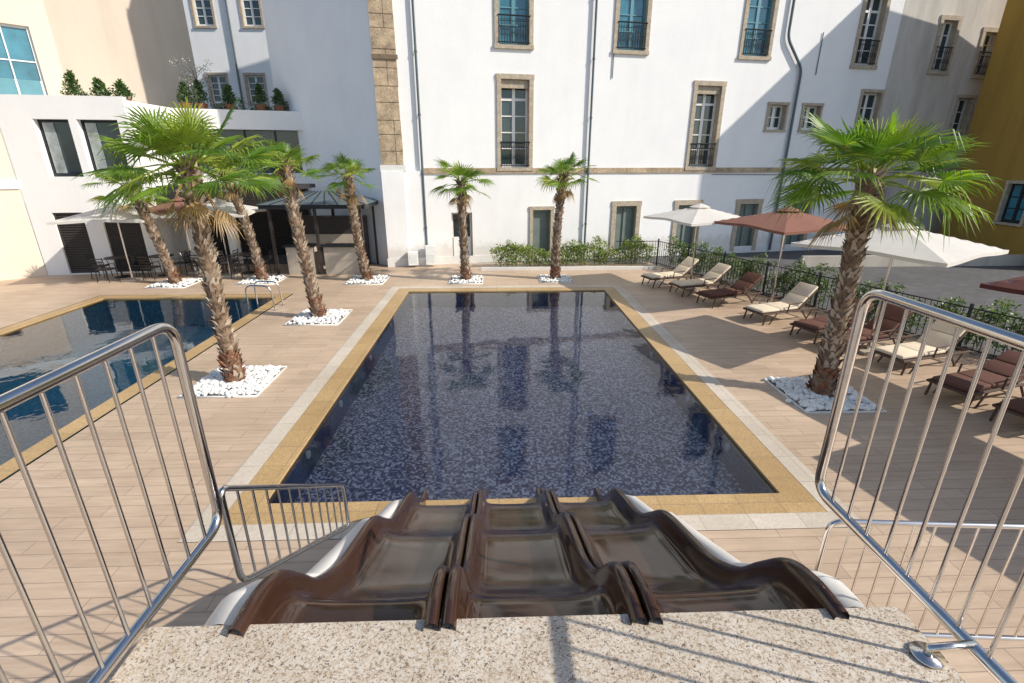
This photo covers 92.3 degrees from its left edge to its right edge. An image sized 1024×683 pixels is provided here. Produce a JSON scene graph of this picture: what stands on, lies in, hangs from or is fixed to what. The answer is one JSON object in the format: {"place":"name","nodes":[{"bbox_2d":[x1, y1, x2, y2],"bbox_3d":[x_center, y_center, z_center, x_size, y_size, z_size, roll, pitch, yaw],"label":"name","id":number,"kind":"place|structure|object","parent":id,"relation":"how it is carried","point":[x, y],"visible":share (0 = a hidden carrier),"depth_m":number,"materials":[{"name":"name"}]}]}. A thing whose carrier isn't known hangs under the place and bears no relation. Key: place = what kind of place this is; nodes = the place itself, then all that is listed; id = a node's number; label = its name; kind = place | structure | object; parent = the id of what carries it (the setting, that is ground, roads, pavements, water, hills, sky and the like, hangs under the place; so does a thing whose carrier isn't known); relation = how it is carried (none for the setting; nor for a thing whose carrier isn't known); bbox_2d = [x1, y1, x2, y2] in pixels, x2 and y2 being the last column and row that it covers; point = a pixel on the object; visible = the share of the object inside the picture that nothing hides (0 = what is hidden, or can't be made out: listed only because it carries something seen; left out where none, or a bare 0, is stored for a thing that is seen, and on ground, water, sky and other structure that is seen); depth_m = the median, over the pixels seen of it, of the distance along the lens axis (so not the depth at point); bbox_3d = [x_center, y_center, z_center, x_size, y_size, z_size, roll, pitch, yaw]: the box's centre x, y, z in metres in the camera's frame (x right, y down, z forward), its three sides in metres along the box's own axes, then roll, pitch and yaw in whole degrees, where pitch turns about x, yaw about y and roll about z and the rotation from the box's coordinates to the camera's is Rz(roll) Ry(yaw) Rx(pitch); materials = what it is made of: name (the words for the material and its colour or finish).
{"place":"outdoors","nodes":[
{"label":"outdoors","id":0,"kind":"place"},
{"bbox_2d":[0,0,273,227],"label":"white building","id":1,"kind":"structure","parent":0,"point":[228,39],"depth_m":28.58,"materials":[{"name":"paint"}]},
{"bbox_2d":[189,0,269,109],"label":"windows","id":2,"kind":"structure","parent":1,"relation":"in","point":[251,14],"depth_m":28.29,"materials":[{"name":"stone"}]},
{"bbox_2d":[0,262,1023,682],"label":"pool deck","id":3,"kind":"structure","parent":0,"point":[732,350],"depth_m":6.83,"materials":[{"name":"brown wood"}]},
{"bbox_2d":[84,253,112,278],"bbox_3d":[-15.258,-2.787,18.155,0.516,0.883,0.468,-3,20,-7],"label":"cafe chair","id":4,"kind":"object","parent":3,"relation":"on","point":[90,267],"visible":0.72,"depth_m":18.05,"materials":[{"name":"metal"}]},
{"bbox_2d":[90,258,119,282],"bbox_3d":[-14.565,-2.582,17.590,0.468,0.883,0.516,1,20,2],"label":"cafe chair","id":5,"kind":"object","parent":3,"relation":"on","point":[104,268],"visible":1,"depth_m":17.46,"materials":[{"name":"metal"}]},
{"bbox_2d":[46,202,166,281],"bbox_3d":[-13.768,-3.529,17.408,2.700,2.774,2.700,-5,20,-12],"label":"parasol","id":6,"kind":"object","parent":3,"relation":"on","point":[91,216],"visible":0.72,"depth_m":16.24,"materials":[{"name":"white fabric"}]},
{"bbox_2d":[104,255,129,277],"bbox_3d":[-14.587,-2.769,18.293,0.800,0.745,0.800,-1,20,-2],"label":"cafe table","id":7,"kind":"object","parent":3,"relation":"on","point":[117,257],"visible":0.93,"depth_m":18.25,"materials":[{"name":"metal"}]},
{"bbox_2d":[129,252,150,276],"bbox_3d":[-13.916,-2.871,18.387,0.516,0.883,0.467,-2,20,-5],"label":"cafe chair","id":8,"kind":"object","parent":3,"relation":"on","point":[141,263],"visible":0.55,"depth_m":18.30,"materials":[{"name":"metal"}]},
{"bbox_2d":[78,162,202,288],"bbox_3d":[-12.315,-3.812,16.318,2.736,4.112,2.630,-1,20,-2],"label":"palm tree","id":9,"kind":"object","parent":3,"relation":"on","point":[174,280],"visible":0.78,"depth_m":16.39,"materials":[{"name":"green plant"}]},
{"bbox_2d":[129,252,155,276],"bbox_3d":[-13.868,-2.904,18.479,0.516,0.883,0.468,-3,20,-7],"label":"cafe chair","id":10,"kind":"object","parent":3,"relation":"on","point":[140,263],"visible":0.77,"depth_m":18.38,"materials":[{"name":"metal"}]},
{"bbox_2d":[0,294,290,482],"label":"lap pool","id":11,"kind":"structure","parent":3,"relation":"in","point":[36,347],"depth_m":13.14,"materials":[{"name":"liquid"}]},
{"bbox_2d":[245,280,284,312],"bbox_3d":[-7.225,-0.908,14.508,0.848,1.692,0.647,-1,20,-2],"label":"pool ladder","id":12,"kind":"object","parent":11,"relation":"on","point":[254,285],"visible":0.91,"depth_m":14.19,"materials":[{"name":"silver metal"}]},
{"bbox_2d":[136,256,163,279],"bbox_3d":[-13.176,-2.700,17.914,0.468,0.883,0.516,1,20,2],"label":"cafe chair","id":13,"kind":"object","parent":3,"relation":"on","point":[150,266],"visible":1,"depth_m":17.77,"materials":[{"name":"metal"}]},
{"bbox_2d":[148,254,173,275],"bbox_3d":[-13.197,-2.887,18.617,0.800,0.745,0.800,-1,20,-2],"label":"cafe table","id":14,"kind":"object","parent":3,"relation":"on","point":[155,256],"visible":0.49,"depth_m":18.48,"materials":[{"name":"metal"}]},
{"bbox_2d":[149,196,200,273],"bbox_3d":[-12.310,-4.035,18.657,2.200,2.874,2.200,-3,20,-7],"label":"parasol","id":15,"kind":"object","parent":3,"relation":"on","point":[179,204],"visible":0.33,"depth_m":17.83,"materials":[{"name":"fabric"}]},
{"bbox_2d":[68,97,292,397],"bbox_3d":[-5.375,-1.560,8.624,3.193,5.088,3.331,-1,20,-2],"label":"palm tree","id":16,"kind":"object","parent":3,"relation":"on","point":[232,376],"visible":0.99,"depth_m":8.26,"materials":[{"name":"green plant"}]},
{"bbox_2d":[173,250,192,274],"bbox_3d":[-12.526,-2.988,18.711,0.516,0.883,0.467,-2,20,-5],"label":"cafe chair","id":17,"kind":"object","parent":3,"relation":"on","point":[184,262],"visible":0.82,"depth_m":18.61,"materials":[{"name":"metal"}]},
{"bbox_2d":[180,250,198,274],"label":"cafe chair","id":18,"kind":"object","parent":3,"relation":"on","point":[190,263],"visible":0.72,"depth_m":18.72,"materials":[{"name":"metal"}]},
{"bbox_2d":[189,254,198,277],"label":"cafe chair","id":19,"kind":"object","parent":3,"relation":"on","point":[196,265],"visible":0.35,"depth_m":18.11,"materials":[{"name":"metal"}]},
{"bbox_2d":[160,197,266,277],"bbox_3d":[-10.589,-3.815,18.050,2.600,2.874,2.600,-3,20,-7],"label":"parasol","id":20,"kind":"object","parent":3,"relation":"on","point":[227,207],"visible":0.51,"depth_m":17.44,"materials":[{"name":"white fabric"}]},
{"bbox_2d":[218,250,239,274],"bbox_3d":[-10.879,-3.038,18.851,0.516,0.883,0.468,-3,20,-7],"label":"cafe chair","id":21,"kind":"object","parent":3,"relation":"on","point":[224,262],"visible":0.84,"depth_m":18.74,"materials":[{"name":"metal"}]},
{"bbox_2d":[222,248,240,272],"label":"cafe chair","id":22,"kind":"object","parent":3,"relation":"on","point":[231,260],"visible":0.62,"depth_m":19.08,"materials":[{"name":"metal"}]},
{"bbox_2d":[226,254,249,277],"bbox_3d":[-10.187,-2.834,18.286,0.468,0.883,0.516,1,20,2],"label":"cafe chair","id":23,"kind":"object","parent":3,"relation":"on","point":[239,264],"visible":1,"depth_m":18.14,"materials":[{"name":"metal"}]},
{"bbox_2d":[200,154,288,284],"bbox_3d":[-9.451,-4.124,16.673,2.542,4.439,2.412,-1,20,-2],"label":"palm tree","id":24,"kind":"object","parent":3,"relation":"on","point":[261,272],"visible":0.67,"depth_m":16.97,"materials":[{"name":"green plant"}]},
{"bbox_2d":[234,252,254,273],"bbox_3d":[-10.208,-3.021,18.989,0.800,0.745,0.800,-1,20,-2],"label":"cafe table","id":25,"kind":"object","parent":3,"relation":"on","point":[246,254],"visible":0.66,"depth_m":18.91,"materials":[{"name":"metal"}]},
{"bbox_2d":[262,249,275,271],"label":"cafe chair","id":26,"kind":"object","parent":3,"relation":"on","point":[268,260],"visible":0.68,"depth_m":19.08,"materials":[{"name":"metal"}]},
{"bbox_2d":[218,483,349,581],"bbox_3d":[-1.387,1.141,3.270,0.032,1.511,1.572,-1,20,-2],"label":"guard railing","id":27,"kind":"object","parent":3,"relation":"on","point":[229,531],"visible":0.96,"depth_m":2.83,"materials":[{"name":"silver metal"}]},
{"bbox_2d":[236,138,352,325],"bbox_3d":[-5.573,-2.730,12.618,2.121,4.587,2.002,-1,20,-2],"label":"palm tree","id":28,"kind":"object","parent":3,"relation":"on","point":[317,313],"visible":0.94,"depth_m":12.56,"materials":[{"name":"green plant"}]},
{"bbox_2d":[255,191,378,274],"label":"bar pavilion","id":29,"kind":"structure","parent":3,"relation":"on","point":[330,243],"depth_m":18.69,"materials":[{"name":"metal"}]},
{"bbox_2d":[310,151,389,284],"bbox_3d":[-5.483,-4.181,16.896,2.220,4.428,2.294,-1,20,-2],"label":"palm tree","id":30,"kind":"object","parent":3,"relation":"on","point":[366,276],"visible":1,"depth_m":16.61,"materials":[{"name":"green plant"}]},
{"bbox_2d":[408,245,435,264],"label":"boxes","id":31,"kind":"object","parent":3,"relation":"on","point":[430,250],"visible":1,"depth_m":20.00,"materials":[{"name":"white paint"}]},
{"bbox_2d":[429,159,493,283],"bbox_3d":[-1.669,-4.155,17.049,2.400,4.243,2.522,-1,20,-2],"label":"palm tree","id":32,"kind":"object","parent":3,"relation":"on","point":[459,191],"visible":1,"depth_m":16.83,"materials":[{"name":"green plant"}]},
{"bbox_2d":[178,285,865,541],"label":"swimming pool","id":33,"kind":"structure","parent":3,"relation":"in","point":[450,395],"depth_m":8.85,"materials":[{"name":"tile"}]},
{"bbox_2d":[204,487,864,636],"bbox_3d":[0.053,1.617,4.141,2.600,2.740,4.020,-1,20,-2],"label":"water slide","id":34,"kind":"object","parent":3,"relation":"on","point":[410,556],"visible":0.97,"depth_m":2.94,"materials":[{"name":"brown plastic"}]},
{"bbox_2d":[535,152,598,282],"bbox_3d":[1.828,-4.270,17.074,2.272,4.416,2.528,-1,20,-2],"label":"palm tree","id":35,"kind":"object","parent":3,"relation":"on","point":[562,183],"visible":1,"depth_m":16.90,"materials":[{"name":"green plant"}]},
{"bbox_2d":[481,266,655,270],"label":"planting bed kerb","id":36,"kind":"structure","parent":3,"relation":"on","point":[579,268],"depth_m":19.63,"materials":[{"name":"stone"}]},
{"bbox_2d":[489,234,656,266],"bbox_3d":[2.655,-3.755,20.322,7.242,1.238,1.128,-3,20,-8],"label":"oleander shrub bed","id":37,"kind":"object","parent":3,"relation":"on","point":[525,251],"visible":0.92,"depth_m":20.27,"materials":[{"name":"green plant"}]},
{"bbox_2d":[641,256,699,287],"bbox_3d":[5.540,-2.424,17.163,1.972,0.901,0.734,-7,21,-18],"label":"sun lounger","id":38,"kind":"object","parent":3,"relation":"on","point":[681,268],"visible":0.94,"depth_m":17.04,"materials":[{"name":"beige fabric"}]},
{"bbox_2d":[643,202,740,290],"bbox_3d":[6.032,-3.130,16.203,2.500,2.844,2.500,-7,21,-18],"label":"parasol","id":39,"kind":"object","parent":3,"relation":"on","point":[699,214],"visible":0.84,"depth_m":15.33,"materials":[{"name":"white fabric"}]},
{"bbox_2d":[668,263,731,296],"bbox_3d":[6.170,-2.035,16.090,1.972,0.901,0.734,-6,21,-17],"label":"sun lounger","id":40,"kind":"object","parent":3,"relation":"on","point":[718,271],"visible":0.95,"depth_m":15.97,"materials":[{"name":"beige fabric"}]},
{"bbox_2d":[696,272,762,307],"bbox_3d":[6.596,-1.575,14.887,1.972,0.855,0.734,-7,21,-20],"label":"sun lounger","id":41,"kind":"object","parent":3,"relation":"on","point":[743,283],"visible":1,"depth_m":14.81,"materials":[{"name":"brown fabric"}]},
{"bbox_2d":[743,282,817,325],"bbox_3d":[7.306,-1.044,13.326,1.972,0.918,0.734,-7,21,-19],"label":"sun lounger","id":42,"kind":"object","parent":3,"relation":"on","point":[795,297],"visible":0.99,"depth_m":13.25,"materials":[{"name":"beige fabric"}]},
{"bbox_2d":[714,204,847,303],"bbox_3d":[7.704,-2.420,14.123,2.700,2.924,2.700,-6,21,-15],"label":"parasol","id":43,"kind":"object","parent":3,"relation":"on","point":[794,224],"visible":0.83,"depth_m":13.15,"materials":[{"name":"fabric"}]},
{"bbox_2d":[614,239,1023,356],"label":"picket fence","id":44,"kind":"object","parent":3,"relation":"on","point":[969,313],"visible":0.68,"depth_m":14.44,"materials":[{"name":"metal"}]},
{"bbox_2d":[789,299,873,343],"bbox_3d":[7.843,-0.527,12.063,1.972,0.806,0.734,-7,21,-20],"label":"sun lounger","id":45,"kind":"object","parent":3,"relation":"on","point":[815,325],"visible":0.46,"depth_m":11.91,"materials":[{"name":"brown fabric"}]},
{"bbox_2d":[819,303,912,350],"bbox_3d":[8.091,-0.283,11.188,1.972,0.943,0.735,-6,21,-16],"label":"sun lounger","id":46,"kind":"object","parent":3,"relation":"on","point":[892,319],"visible":0.51,"depth_m":11.14,"materials":[{"name":"brown fabric"}]},
{"bbox_2d":[762,108,1007,413],"bbox_3d":[5.626,-1.282,8.243,3.280,4.832,3.084,-1,20,-2],"label":"palm tree","id":47,"kind":"object","parent":3,"relation":"on","point":[814,393],"visible":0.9,"depth_m":7.64,"materials":[{"name":"green plant"}]},
{"bbox_2d":[790,221,1008,355],"bbox_3d":[8.023,-1.146,10.605,2.800,2.924,2.800,-11,23,-28],"label":"parasol","id":48,"kind":"object","parent":3,"relation":"on","point":[957,251],"visible":0.65,"depth_m":9.49,"materials":[{"name":"white fabric"}]},
{"bbox_2d":[814,519,1023,641],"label":"guard railing","id":49,"kind":"object","parent":3,"relation":"on","point":[831,525],"visible":0.51,"depth_m":2.96,"materials":[{"name":"silver metal"}]},
{"bbox_2d":[870,320,970,375],"bbox_3d":[8.570,0.045,10.269,1.972,0.951,0.734,-6,21,-17],"label":"sun lounger","id":50,"kind":"object","parent":3,"relation":"on","point":[939,340],"visible":0.71,"depth_m":10.20,"materials":[{"name":"beige fabric"}]},
{"bbox_2d":[924,350,1023,410],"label":"sun lounger","id":51,"kind":"object","parent":3,"relation":"on","point":[997,372],"visible":0.76,"depth_m":8.81,"materials":[{"name":"brown fabric"}]},
{"bbox_2d":[979,276,1023,294],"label":"parasol","id":52,"kind":"object","parent":3,"relation":"on","point":[1014,285],"visible":1,"depth_m":7.63,"materials":[{"name":"red fabric"}]},
{"bbox_2d":[988,397,1023,420],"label":"sun lounger","id":53,"kind":"object","parent":3,"relation":"on","point":[1015,406],"visible":0.9,"depth_m":7.86,"materials":[{"name":"brown fabric"}]},
{"bbox_2d":[33,230,1023,359],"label":"ground","id":54,"kind":"structure","parent":0,"point":[935,282],"depth_m":18.21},
{"bbox_2d":[0,0,200,280],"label":"cream building","id":55,"kind":"structure","parent":54,"relation":"on","point":[135,46],"depth_m":18.65,"materials":[{"name":"white paint"}]},
{"bbox_2d":[0,23,47,94],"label":"windows","id":56,"kind":"structure","parent":55,"relation":"in","point":[20,70],"depth_m":17.67,"materials":[{"name":"blue glass"}]},
{"bbox_2d":[0,94,314,274],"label":"modern annex building","id":57,"kind":"structure","parent":54,"relation":"on","point":[51,148],"depth_m":18.20,"materials":[{"name":"paint"}]},
{"bbox_2d":[60,69,86,95],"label":"potted conifer","id":58,"kind":"object","parent":57,"relation":"on","point":[71,83],"visible":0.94,"depth_m":17.37,"materials":[{"name":"plant"}]},
{"bbox_2d":[89,76,113,95],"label":"potted conifer","id":59,"kind":"object","parent":57,"relation":"on","point":[99,86],"visible":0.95,"depth_m":17.48,"materials":[{"name":"plant"}]},
{"bbox_2d":[77,90,133,100],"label":"terrace shrubs","id":60,"kind":"object","parent":57,"relation":"on","point":[91,93],"visible":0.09,"depth_m":17.78,"materials":[{"name":"green plant"}]},
{"bbox_2d":[111,79,134,100],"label":"potted conifer","id":61,"kind":"object","parent":57,"relation":"on","point":[122,90],"visible":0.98,"depth_m":17.60,"materials":[{"name":"plant"}]},
{"bbox_2d":[32,119,314,273],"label":"windows and louvers","id":62,"kind":"structure","parent":57,"relation":"in","point":[55,137],"depth_m":18.70,"materials":[{"name":"black glass"}]},
{"bbox_2d":[176,80,192,107],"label":"potted conifer","id":63,"kind":"object","parent":57,"relation":"on","point":[183,90],"visible":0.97,"depth_m":20.14,"materials":[{"name":"plant"}]},
{"bbox_2d":[168,56,215,102],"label":"olive tree","id":64,"kind":"object","parent":57,"relation":"on","point":[193,75],"visible":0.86,"depth_m":20.49,"materials":[{"name":"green plant"}]},
{"bbox_2d":[190,78,210,108],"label":"potted conifer","id":65,"kind":"object","parent":57,"relation":"on","point":[198,86],"visible":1,"depth_m":20.30,"materials":[{"name":"plant"}]},
{"bbox_2d":[219,83,239,109],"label":"potted conifer","id":66,"kind":"object","parent":57,"relation":"on","point":[226,88],"visible":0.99,"depth_m":20.59,"materials":[{"name":"plant"}]},
{"bbox_2d":[177,97,289,110],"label":"terrace shrubs","id":67,"kind":"object","parent":57,"relation":"on","point":[222,106],"visible":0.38,"depth_m":21.13,"materials":[{"name":"green plant"}]},
{"bbox_2d":[251,82,268,109],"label":"potted conifer","id":68,"kind":"object","parent":57,"relation":"on","point":[258,92],"visible":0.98,"depth_m":20.95,"materials":[{"name":"plant"}]},
{"bbox_2d":[270,88,287,110],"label":"potted conifer","id":69,"kind":"object","parent":57,"relation":"on","point":[278,99],"visible":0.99,"depth_m":21.16,"materials":[{"name":"plant"}]},
{"bbox_2d":[261,0,1006,264],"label":"walls","id":70,"kind":"structure","parent":54,"relation":"on","point":[320,58],"depth_m":20.34,"materials":[{"name":"white paint"}]},
{"bbox_2d":[367,0,866,266],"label":"stone trim","id":71,"kind":"structure","parent":70,"relation":"attached to","point":[402,189],"depth_m":19.39,"materials":[{"name":"stone"}]},
{"bbox_2d":[411,0,900,255],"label":"downpipes","id":72,"kind":"object","parent":70,"relation":"attached to","point":[592,86],"visible":0.98,"depth_m":20.07,"materials":[{"name":"grey metal"}]},
{"bbox_2d":[451,0,998,255],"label":"windows and surrounds","id":73,"kind":"structure","parent":70,"relation":"attached to","point":[513,24],"depth_m":21.12,"materials":[{"name":"stone"}]},
{"bbox_2d":[663,233,1023,351],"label":"oleander hedge","id":74,"kind":"object","parent":54,"relation":"on","point":[1015,327],"visible":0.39,"depth_m":14.56,"materials":[{"name":"green plant"}]},
{"bbox_2d":[800,254,1023,266],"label":"street wall","id":75,"kind":"structure","parent":54,"relation":"on","point":[998,260],"depth_m":20.24,"materials":[{"name":"paint"}]},
{"bbox_2d":[108,607,966,682],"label":"slide platform","id":76,"kind":"structure","parent":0,"point":[866,645],"depth_m":1.72,"materials":[{"name":"stone"}]},
{"bbox_2d":[0,323,222,682],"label":"guard railing","id":77,"kind":"object","parent":76,"relation":"on","point":[39,386],"visible":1,"depth_m":1.67,"materials":[{"name":"silver metal"}]},
{"bbox_2d":[815,289,1023,682],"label":"guard railing","id":78,"kind":"object","parent":76,"relation":"on","point":[929,655],"visible":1,"depth_m":1.84,"materials":[{"name":"silver metal"}]},
{"bbox_2d":[939,0,1023,253],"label":"yellow building","id":79,"kind":"structure","parent":0,"point":[997,125],"depth_m":21.39,"materials":[{"name":"paint"}]},
{"bbox_2d":[992,180,1023,226],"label":"windows","id":80,"kind":"structure","parent":79,"relation":"in","point":[1010,211],"depth_m":21.08,"materials":[{"name":"stone"}]}
]}

